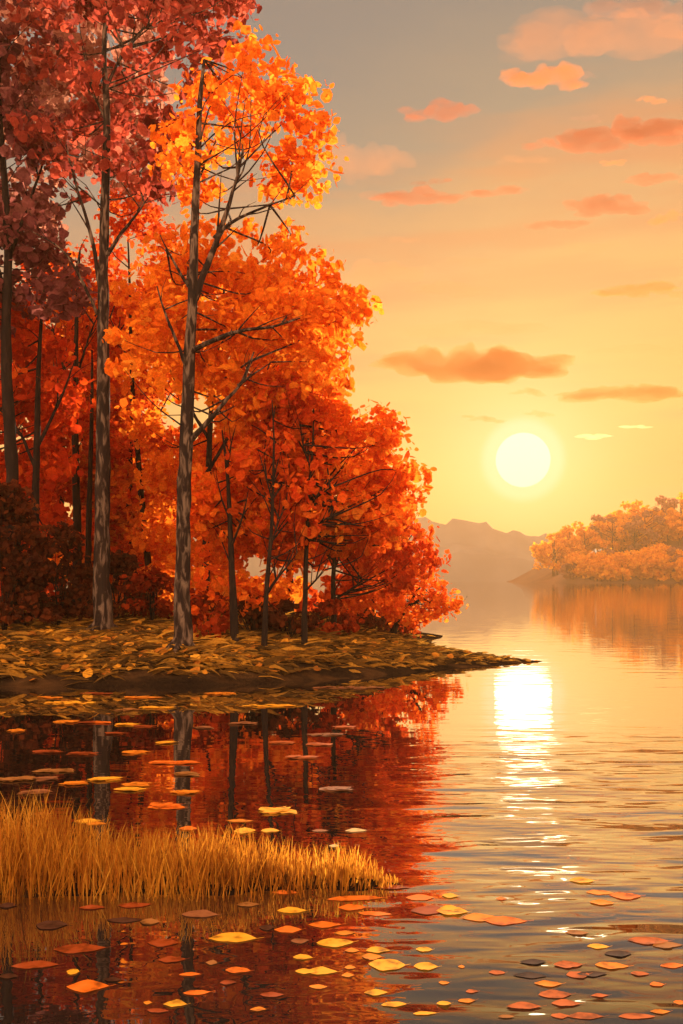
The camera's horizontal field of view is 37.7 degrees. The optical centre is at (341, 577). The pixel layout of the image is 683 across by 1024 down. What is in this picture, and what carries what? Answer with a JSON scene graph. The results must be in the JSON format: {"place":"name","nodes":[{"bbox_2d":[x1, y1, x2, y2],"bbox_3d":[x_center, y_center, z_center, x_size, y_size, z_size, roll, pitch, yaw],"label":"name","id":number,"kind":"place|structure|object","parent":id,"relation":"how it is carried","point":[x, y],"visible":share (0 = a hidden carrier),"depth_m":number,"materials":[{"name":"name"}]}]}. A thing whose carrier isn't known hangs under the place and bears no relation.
{"place":"outdoors","nodes":[
{"label":"outdoors","id":0,"kind":"place"},
{"bbox_2d":[0,864,398,897],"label":"mud strip","id":1,"kind":"object","parent":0,"point":[349,887],"visible":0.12,"depth_m":6.42,"materials":[{"name":"soil"}]},
{"bbox_2d":[0,785,400,905],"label":"reed bed","id":2,"kind":"object","parent":1,"relation":"on","point":[45,858],"visible":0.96,"depth_m":6.45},
{"bbox_2d":[0,592,541,687],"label":"lake bank","id":3,"kind":"structure","parent":0,"point":[139,677],"depth_m":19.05,"materials":[{"name":"brown plant"}]},
{"bbox_2d":[0,479,64,629],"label":"shrub","id":4,"kind":"object","parent":3,"relation":"on","point":[16,563],"visible":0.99,"depth_m":21.54,"materials":[{"name":"brown plant"}]},
{"bbox_2d":[0,284,96,618],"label":"edge tree","id":5,"kind":"object","parent":3,"relation":"on","point":[33,402],"visible":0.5,"depth_m":24.78,"materials":[{"name":"red plant"}]},
{"bbox_2d":[0,0,97,626],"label":"edge tree","id":6,"kind":"object","parent":3,"relation":"on","point":[19,239],"visible":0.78,"depth_m":22.75,"materials":[{"name":"red plant"}]},
{"bbox_2d":[10,520,92,625],"bbox_3d":[-6.513,-0.068,23.027,2.157,2.551,1.476,0,0,0],"label":"shrub","id":7,"kind":"object","parent":3,"relation":"on","point":[83,572],"visible":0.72,"depth_m":22.88,"materials":[{"name":"brown plant"}]},
{"bbox_2d":[0,320,134,602],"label":"backing tree","id":8,"kind":"object","parent":3,"relation":"on","point":[60,366],"visible":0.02,"depth_m":32.19,"materials":[{"name":"red plant"}]},
{"bbox_2d":[12,241,141,605],"bbox_3d":[-8.436,-4.678,30.877,4.932,11.399,3.946,0,0,0],"label":"slim tree","id":9,"kind":"object","parent":3,"relation":"on","point":[75,494],"visible":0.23,"depth_m":30.20,"materials":[{"name":"red plant"}]},
{"bbox_2d":[0,0,176,607],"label":"backing tree","id":10,"kind":"object","parent":3,"relation":"on","point":[56,102],"visible":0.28,"depth_m":29.14,"materials":[{"name":"red plant"}]},
{"bbox_2d":[69,549,154,618],"bbox_3d":[-5.612,0.218,24.990,2.184,1.868,1.605,0,0,26],"label":"shrub","id":11,"kind":"object","parent":3,"relation":"on","point":[121,562],"visible":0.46,"depth_m":24.78,"materials":[{"name":"brown plant"}]},
{"bbox_2d":[48,282,200,605],"bbox_3d":[-7.049,-4.264,32.797,5.575,10.708,6.088,0,0,0],"label":"backing tree","id":12,"kind":"object","parent":3,"relation":"on","point":[120,483],"visible":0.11,"depth_m":30.72,"materials":[{"name":"orange plant"}]},
{"bbox_2d":[5,0,261,633],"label":"tall tree","id":13,"kind":"object","parent":3,"relation":"on","point":[83,122],"visible":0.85,"depth_m":22.16,"materials":[{"name":"red plant"}]},
{"bbox_2d":[79,183,193,592],"bbox_3d":[-6.173,-5.764,30.907,3.811,13.711,3.710,0,0,0],"label":"slim tree","id":14,"kind":"object","parent":3,"relation":"on","point":[152,214],"visible":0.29,"depth_m":30.48,"materials":[{"name":"orange plant"}]},
{"bbox_2d":[115,565,174,619],"bbox_3d":[-4.775,0.404,24.503,1.497,1.462,1.438,0,0,-31],"label":"shrub","id":15,"kind":"object","parent":3,"relation":"on","point":[154,579],"visible":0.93,"depth_m":24.30,"materials":[{"name":"red plant"}]},
{"bbox_2d":[190,588,242,637],"bbox_3d":[-2.935,0.717,21.654,1.245,1.235,1.746,0,0,-38],"label":"shrub","id":16,"kind":"object","parent":3,"relation":"on","point":[217,622],"visible":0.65,"depth_m":21.31,"materials":[{"name":"red plant"}]},
{"bbox_2d":[109,264,358,604],"bbox_3d":[-3.142,-4.223,28.645,7.255,10.740,4.050,0,0,0],"label":"backing tree","id":17,"kind":"object","parent":3,"relation":"on","point":[162,476],"visible":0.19,"depth_m":28.13,"materials":[{"name":"orange plant"}]},
{"bbox_2d":[173,404,297,641],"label":"slim tree","id":18,"kind":"object","parent":3,"relation":"on","point":[211,495],"visible":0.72,"depth_m":21.45,"materials":[{"name":"orange plant"}]},
{"bbox_2d":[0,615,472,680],"bbox_3d":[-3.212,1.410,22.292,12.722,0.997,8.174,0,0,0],"label":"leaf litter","id":19,"kind":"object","parent":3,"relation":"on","point":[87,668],"visible":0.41,"depth_m":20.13,"materials":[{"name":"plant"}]},
{"bbox_2d":[102,20,383,652],"bbox_3d":[-1.963,-4.834,21.412,5.791,12.807,4.600,0,0,0],"label":"tall tree","id":20,"kind":"object","parent":3,"relation":"on","point":[201,268],"visible":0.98,"depth_m":20.69,"materials":[{"name":"orange plant"}]},
{"bbox_2d":[224,593,287,631],"bbox_3d":[-1.979,0.824,21.944,1.339,1.019,1.180,0,0,-30],"label":"shrub","id":21,"kind":"object","parent":3,"relation":"on","point":[253,617],"visible":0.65,"depth_m":21.75,"materials":[{"name":"red plant"}]},
{"bbox_2d":[211,376,347,645],"bbox_3d":[-1.371,-1.463,21.663,3.000,5.956,2.864,0,0,0],"label":"slender tree","id":22,"kind":"object","parent":3,"relation":"on","point":[243,471],"visible":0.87,"depth_m":20.97,"materials":[{"name":"orange plant"}]},
{"bbox_2d":[261,598,321,637],"bbox_3d":[-1.099,0.910,22.039,1.373,0.949,1.285,0,0,0],"label":"shrub","id":23,"kind":"object","parent":3,"relation":"on","point":[292,624],"visible":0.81,"depth_m":21.82,"materials":[{"name":"red plant"}]},
{"bbox_2d":[192,429,394,614],"bbox_3d":[-1.472,-2.732,31.774,6.940,8.206,6.166,0,0,0],"label":"backing tree","id":24,"kind":"object","parent":3,"relation":"on","point":[320,596],"visible":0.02,"depth_m":30.03,"materials":[{"name":"orange plant"}]},
{"bbox_2d":[307,598,364,635],"bbox_3d":[-0.134,0.901,23.422,1.038,0.998,1.439,0,0,41],"label":"shrub","id":25,"kind":"object","parent":3,"relation":"on","point":[331,607],"visible":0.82,"depth_m":23.21,"materials":[{"name":"red plant"}]},
{"bbox_2d":[279,374,436,645],"bbox_3d":[0.285,-1.572,22.282,3.558,6.305,3.611,0,0,-10],"label":"slender tree","id":26,"kind":"object","parent":3,"relation":"on","point":[366,511],"visible":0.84,"depth_m":21.76,"materials":[{"name":"orange plant"}]},
{"bbox_2d":[346,607,390,631],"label":"shrub","id":27,"kind":"object","parent":3,"relation":"on","point":[379,623],"visible":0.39,"depth_m":26.46,"materials":[{"name":"red plant"}]},
{"bbox_2d":[310,495,450,625],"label":"slender tree","id":28,"kind":"object","parent":3,"relation":"on","point":[402,576],"visible":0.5,"depth_m":23.99,"materials":[{"name":"orange plant"}]},
{"bbox_2d":[359,451,439,619],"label":"slender tree","id":29,"kind":"object","parent":3,"relation":"on","point":[421,499],"visible":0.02,"depth_m":31.25,"materials":[{"name":"orange plant"}]},
{"bbox_2d":[385,617,422,637],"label":"shrub","id":30,"kind":"object","parent":3,"relation":"on","point":[401,627],"visible":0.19,"depth_m":30.50,"materials":[{"name":"red plant"}]},
{"bbox_2d":[372,556,468,634],"bbox_3d":[2.240,0.559,28.878,3.008,2.423,2.181,0,0,0],"label":"shrub","id":31,"kind":"object","parent":3,"relation":"on","point":[396,610],"visible":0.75,"depth_m":28.43,"materials":[{"name":"orange plant"}]},
{"bbox_2d":[71,517,554,581],"bbox_3d":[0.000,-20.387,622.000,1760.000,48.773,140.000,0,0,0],"label":"hills","id":32,"kind":"structure","parent":0,"point":[483,552],"depth_m":571.51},
{"bbox_2d":[0,582,682,1023],"bbox_3d":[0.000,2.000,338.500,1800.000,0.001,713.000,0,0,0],"label":"lake water","id":33,"kind":"structure","parent":0,"point":[528,790],"depth_m":8.42,"materials":[{"name":"liquid"}]},
{"bbox_2d":[17,789,52,794],"bbox_3d":[-2.839,1.989,9.329,0.342,0.016,0.224,0,0,-8],"label":"leaf raft","id":34,"kind":"object","parent":33,"relation":"on","point":[36,791],"visible":0.96,"depth_m":9.29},
{"bbox_2d":[12,960,63,968],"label":"floating leaf","id":35,"kind":"object","parent":33,"relation":"on","point":[34,964],"visible":1,"depth_m":5.17,"materials":[{"name":"plant"}]},
{"bbox_2d":[32,768,73,773],"bbox_3d":[-2.941,1.989,10.350,0.462,0.016,0.287,0,0,11],"label":"leaf raft","id":36,"kind":"object","parent":33,"relation":"on","point":[58,770],"visible":1,"depth_m":10.32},
{"bbox_2d":[36,920,71,928],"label":"floating leaf","id":37,"kind":"object","parent":33,"relation":"on","point":[49,924],"visible":1,"depth_m":5.76,"materials":[{"name":"plant"}]},
{"bbox_2d":[54,943,111,952],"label":"floating leaf","id":38,"kind":"object","parent":33,"relation":"on","point":[81,947],"visible":1,"depth_m":5.39,"materials":[{"name":"plant"}]},
{"bbox_2d":[66,979,115,992],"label":"floating leaf","id":39,"kind":"object","parent":33,"relation":"on","point":[87,985],"visible":1,"depth_m":4.90,"materials":[{"name":"plant"}]},
{"bbox_2d":[87,776,122,780],"bbox_3d":[-2.329,1.989,9.911,0.381,0.016,0.210,0,0,0],"label":"leaf raft","id":40,"kind":"object","parent":33,"relation":"on","point":[111,778],"visible":1,"depth_m":9.89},
{"bbox_2d":[107,917,148,922],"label":"floating leaf","id":41,"kind":"object","parent":33,"relation":"on","point":[123,919],"visible":1,"depth_m":5.85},
{"bbox_2d":[119,902,153,907],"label":"floating leaf","id":42,"kind":"object","parent":33,"relation":"on","point":[131,904],"visible":1,"depth_m":6.12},
{"bbox_2d":[148,939,179,946],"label":"floating leaf","id":43,"kind":"object","parent":33,"relation":"on","point":[160,942],"visible":1,"depth_m":5.48,"materials":[{"name":"plant"}]},
{"bbox_2d":[147,802,186,808],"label":"floating leaf","id":44,"kind":"object","parent":33,"relation":"on","point":[167,805],"visible":1,"depth_m":8.72,"materials":[{"name":"plant"}]},
{"bbox_2d":[158,956,187,961],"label":"floating leaf","id":45,"kind":"object","parent":33,"relation":"on","point":[170,959],"visible":1,"depth_m":5.23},
{"bbox_2d":[182,910,219,916],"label":"floating leaf","id":46,"kind":"object","parent":33,"relation":"on","point":[200,913],"visible":1,"depth_m":5.95,"materials":[{"name":"plant"}]},
{"bbox_2d":[209,932,263,941],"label":"floating leaf","id":47,"kind":"object","parent":33,"relation":"on","point":[235,936],"visible":1,"depth_m":5.55,"materials":[{"name":"plant"}]},
{"bbox_2d":[259,806,296,813],"bbox_3d":[-0.532,1.989,8.590,0.363,0.016,0.315,0,0,0],"label":"leaf raft","id":48,"kind":"object","parent":33,"relation":"on","point":[283,809],"visible":1,"depth_m":8.56,"materials":[{"name":"plant"}]},
{"bbox_2d":[274,926,300,932],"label":"floating leaf","id":49,"kind":"object","parent":33,"relation":"on","point":[291,929],"visible":1,"depth_m":5.68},
{"bbox_2d":[277,907,306,912],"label":"floating leaf","id":50,"kind":"object","parent":33,"relation":"on","point":[291,909],"visible":1,"depth_m":6.01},
{"bbox_2d":[307,966,338,973],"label":"floating leaf","id":51,"kind":"object","parent":33,"relation":"on","point":[321,970],"visible":1,"depth_m":5.09,"materials":[{"name":"plant"}]},
{"bbox_2d":[308,921,345,927],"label":"floating leaf","id":52,"kind":"object","parent":33,"relation":"on","point":[322,924],"visible":1,"depth_m":5.76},
{"bbox_2d":[319,785,352,790],"bbox_3d":[-0.040,1.989,9.454,0.363,0.016,0.216,0,0,-7],"label":"leaf raft","id":53,"kind":"object","parent":33,"relation":"on","point":[337,788],"visible":1,"depth_m":9.43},
{"bbox_2d":[317,938,355,946],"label":"floating leaf","id":54,"kind":"object","parent":33,"relation":"on","point":[333,942],"visible":1,"depth_m":5.48,"materials":[{"name":"plant"}]},
{"bbox_2d":[338,904,364,909],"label":"floating leaf","id":55,"kind":"object","parent":33,"relation":"on","point":[349,907],"visible":1,"depth_m":6.06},
{"bbox_2d":[328,895,390,900],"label":"floating leaf","id":56,"kind":"object","parent":33,"relation":"on","point":[347,898],"visible":1,"depth_m":6.23,"materials":[{"name":"plant"}]},
{"bbox_2d":[369,959,408,970],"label":"floating leaf","id":57,"kind":"object","parent":33,"relation":"on","point":[384,964],"visible":1,"depth_m":5.17,"materials":[{"name":"plant"}]},
{"bbox_2d":[406,894,437,899],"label":"floating leaf","id":58,"kind":"object","parent":33,"relation":"on","point":[419,897],"visible":1,"depth_m":6.25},
{"bbox_2d":[414,962,438,969],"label":"floating leaf","id":59,"kind":"object","parent":33,"relation":"on","point":[426,965],"visible":1,"depth_m":5.15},
{"bbox_2d":[411,905,455,913],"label":"floating leaf","id":60,"kind":"object","parent":33,"relation":"on","point":[430,909],"visible":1,"depth_m":6.02,"materials":[{"name":"plant"}]},
{"bbox_2d":[436,905,469,914],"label":"floating leaf","id":61,"kind":"object","parent":33,"relation":"on","point":[458,910],"visible":1,"depth_m":6.00,"materials":[{"name":"plant"}]},
{"bbox_2d":[462,913,500,920],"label":"floating leaf","id":62,"kind":"object","parent":33,"relation":"on","point":[477,916],"visible":1,"depth_m":5.90,"materials":[{"name":"plant"}]},
{"bbox_2d":[483,916,530,924],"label":"floating leaf","id":63,"kind":"object","parent":33,"relation":"on","point":[502,920],"visible":1,"depth_m":5.83,"materials":[{"name":"plant"}]},
{"bbox_2d":[507,1002,545,1008],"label":"floating leaf","id":64,"kind":"object","parent":33,"relation":"on","point":[525,1005],"visible":1,"depth_m":4.67,"materials":[{"name":"plant"}]},
{"bbox_2d":[514,972,548,977],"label":"floating leaf","id":65,"kind":"object","parent":33,"relation":"on","point":[530,975],"visible":1,"depth_m":5.02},
{"bbox_2d":[538,989,573,997],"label":"floating leaf","id":66,"kind":"object","parent":33,"relation":"on","point":[551,993],"visible":1,"depth_m":4.79,"materials":[{"name":"plant"}]},
{"bbox_2d":[552,999,581,1005],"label":"floating leaf","id":67,"kind":"object","parent":33,"relation":"on","point":[562,1002],"visible":1,"depth_m":4.70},
{"bbox_2d":[553,961,584,967],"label":"floating leaf","id":68,"kind":"object","parent":33,"relation":"on","point":[567,964],"visible":1,"depth_m":5.17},
{"bbox_2d":[568,1012,607,1018],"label":"floating leaf","id":69,"kind":"object","parent":33,"relation":"on","point":[581,1015],"visible":1,"depth_m":4.56,"materials":[{"name":"plant"}]},
{"bbox_2d":[595,962,632,968],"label":"floating leaf","id":70,"kind":"object","parent":33,"relation":"on","point":[610,965],"visible":1,"depth_m":5.15,"materials":[{"name":"plant"}]},
{"bbox_2d":[604,950,633,956],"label":"floating leaf","id":71,"kind":"object","parent":33,"relation":"on","point":[619,953],"visible":1,"depth_m":5.32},
{"bbox_2d":[610,892,643,898],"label":"floating leaf","id":72,"kind":"object","parent":33,"relation":"on","point":[621,895],"visible":1,"depth_m":6.29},
{"bbox_2d":[619,1013,658,1018],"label":"floating leaf","id":73,"kind":"object","parent":33,"relation":"on","point":[633,1015],"visible":1,"depth_m":4.55,"materials":[{"name":"plant"}]},
{"bbox_2d":[628,937,670,943],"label":"floating leaf","id":74,"kind":"object","parent":33,"relation":"on","point":[646,940],"visible":1,"depth_m":5.51,"materials":[{"name":"plant"}]},
{"bbox_2d":[653,941,681,947],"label":"floating leaf","id":75,"kind":"object","parent":33,"relation":"on","point":[666,944],"visible":1,"depth_m":5.45,"materials":[{"name":"plant"}]},
{"bbox_2d":[0,0,682,536],"label":"sky","id":76,"kind":"structure","parent":0,"point":[509,192],"materials":[{"name":"orange"}]},
{"bbox_2d":[507,536,682,582],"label":"shore","id":77,"kind":"structure","parent":0,"point":[543,575],"depth_m":439.29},
{"bbox_2d":[529,533,573,575],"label":"tree","id":78,"kind":"object","parent":77,"relation":"on","point":[550,537],"visible":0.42,"depth_m":452.97,"materials":[{"name":"orange plant"}]},
{"bbox_2d":[529,540,574,575],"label":"tree","id":79,"kind":"object","parent":77,"relation":"on","point":[540,553],"visible":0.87,"depth_m":447.47,"materials":[{"name":"orange plant"}]},
{"bbox_2d":[542,542,570,574],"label":"tree","id":80,"kind":"object","parent":77,"relation":"on","point":[550,553],"visible":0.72,"depth_m":447.09,"materials":[{"name":"orange plant"}]},
{"bbox_2d":[558,562,577,578],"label":"tree","id":81,"kind":"object","parent":77,"relation":"on","point":[565,568],"visible":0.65,"depth_m":417.03,"materials":[{"name":"orange plant"}]},
{"bbox_2d":[550,527,593,557],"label":"tree","id":82,"kind":"object","parent":77,"relation":"on","point":[562,533],"visible":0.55,"depth_m":455.45,"materials":[{"name":"orange plant"}]},
{"bbox_2d":[566,550,585,576],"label":"tree","id":83,"kind":"object","parent":77,"relation":"on","point":[573,556],"visible":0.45,"depth_m":413.99,"materials":[{"name":"orange plant"}]},
{"bbox_2d":[570,526,598,554],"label":"tree","id":84,"kind":"object","parent":77,"relation":"on","point":[576,539],"visible":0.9,"depth_m":444.45,"materials":[{"name":"orange plant"}]},
{"bbox_2d":[575,550,597,578],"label":"tree","id":85,"kind":"object","parent":77,"relation":"on","point":[582,565],"visible":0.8,"depth_m":407.10,"materials":[{"name":"orange plant"}]},
{"bbox_2d":[586,559,611,581],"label":"tree","id":86,"kind":"object","parent":77,"relation":"on","point":[593,571],"visible":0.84,"depth_m":401.64,"materials":[{"name":"orange plant"}]},
{"bbox_2d":[587,553,617,581],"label":"tree","id":87,"kind":"object","parent":77,"relation":"on","point":[602,557],"visible":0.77,"depth_m":402.52,"materials":[{"name":"orange plant"}]},
{"bbox_2d":[587,514,619,549],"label":"tree","id":88,"kind":"object","parent":77,"relation":"on","point":[595,518],"visible":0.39,"depth_m":446.67,"materials":[{"name":"orange plant"}]},
{"bbox_2d":[597,560,620,581],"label":"tree","id":89,"kind":"object","parent":77,"relation":"on","point":[605,573],"visible":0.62,"depth_m":401.39,"materials":[{"name":"orange plant"}]},
{"bbox_2d":[589,518,630,550],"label":"tree","id":90,"kind":"object","parent":77,"relation":"on","point":[614,545],"visible":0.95,"depth_m":436.69,"materials":[{"name":"orange plant"}]},
{"bbox_2d":[599,553,623,580],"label":"tree","id":91,"kind":"object","parent":77,"relation":"on","point":[616,568],"visible":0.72,"depth_m":403.70,"materials":[{"name":"orange plant"}]},
{"bbox_2d":[600,524,633,551],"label":"tree","id":92,"kind":"object","parent":77,"relation":"on","point":[605,532],"visible":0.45,"depth_m":439.47,"materials":[{"name":"orange plant"}]},
{"bbox_2d":[615,552,636,581],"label":"tree","id":93,"kind":"object","parent":77,"relation":"on","point":[627,572],"visible":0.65,"depth_m":405.97,"materials":[{"name":"orange plant"}]},
{"bbox_2d":[605,512,646,550],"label":"tree","id":94,"kind":"object","parent":77,"relation":"on","point":[622,545],"visible":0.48,"depth_m":440.44,"materials":[{"name":"orange plant"}]},
{"bbox_2d":[616,524,652,549],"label":"tree","id":95,"kind":"object","parent":77,"relation":"on","point":[642,539],"visible":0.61,"depth_m":435.62,"materials":[{"name":"orange plant"}]},
{"bbox_2d":[616,515,653,552],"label":"tree","id":96,"kind":"object","parent":77,"relation":"on","point":[638,520],"visible":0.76,"depth_m":432.47,"materials":[{"name":"orange plant"}]},
{"bbox_2d":[620,499,656,517],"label":"tree","id":97,"kind":"object","parent":77,"relation":"on","point":[633,506],"visible":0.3,"depth_m":452.37,"materials":[{"name":"orange plant"}]},
{"bbox_2d":[630,552,652,576],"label":"tree","id":98,"kind":"object","parent":77,"relation":"on","point":[643,560],"visible":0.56,"depth_m":411.51,"materials":[{"name":"orange plant"}]},
{"bbox_2d":[626,509,668,543],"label":"tree","id":99,"kind":"object","parent":77,"relation":"on","point":[660,513],"visible":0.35,"depth_m":443.42,"materials":[{"name":"orange plant"}]},
{"bbox_2d":[632,549,662,579],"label":"tree","id":100,"kind":"object","parent":77,"relation":"on","point":[643,573],"visible":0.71,"depth_m":410.88,"materials":[{"name":"orange plant"}]},
{"bbox_2d":[629,543,666,554],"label":"tree","id":101,"kind":"object","parent":77,"relation":"on","point":[658,548],"visible":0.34,"depth_m":417.16,"materials":[{"name":"orange plant"}]},
{"bbox_2d":[635,510,665,548],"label":"tree","id":102,"kind":"object","parent":77,"relation":"on","point":[658,520],"visible":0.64,"depth_m":431.06,"materials":[{"name":"orange plant"}]},
{"bbox_2d":[646,554,672,579],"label":"tree","id":103,"kind":"object","parent":77,"relation":"on","point":[665,570],"visible":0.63,"depth_m":412.07,"materials":[{"name":"orange plant"}]},
{"bbox_2d":[649,553,671,580],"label":"tree","id":104,"kind":"object","parent":77,"relation":"on","point":[665,561],"visible":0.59,"depth_m":410.57,"materials":[{"name":"orange plant"}]},
{"bbox_2d":[648,519,682,544],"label":"tree","id":105,"kind":"object","parent":77,"relation":"on","point":[663,537],"visible":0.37,"depth_m":441.06,"materials":[{"name":"orange plant"}]},
{"bbox_2d":[652,495,682,514],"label":"tree","id":106,"kind":"object","parent":77,"relation":"on","point":[663,503],"visible":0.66,"depth_m":442.14,"materials":[{"name":"orange plant"}]},
{"bbox_2d":[661,516,682,545],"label":"tree","id":107,"kind":"object","parent":77,"relation":"on","point":[670,524],"visible":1,"depth_m":432.24,"materials":[{"name":"orange plant"}]},
{"bbox_2d":[664,497,682,529],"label":"tree","id":108,"kind":"object","parent":77,"relation":"on","point":[677,515],"visible":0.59,"depth_m":435.36,"materials":[{"name":"orange plant"}]},
{"bbox_2d":[665,546,682,571],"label":"tree","id":109,"kind":"object","parent":77,"relation":"on","point":[671,551],"visible":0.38,"depth_m":414.42,"materials":[{"name":"orange plant"}]},
{"bbox_2d":[667,558,682,581],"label":"tree","id":110,"kind":"object","parent":77,"relation":"on","point":[678,577],"visible":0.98,"depth_m":408.68,"materials":[{"name":"orange plant"}]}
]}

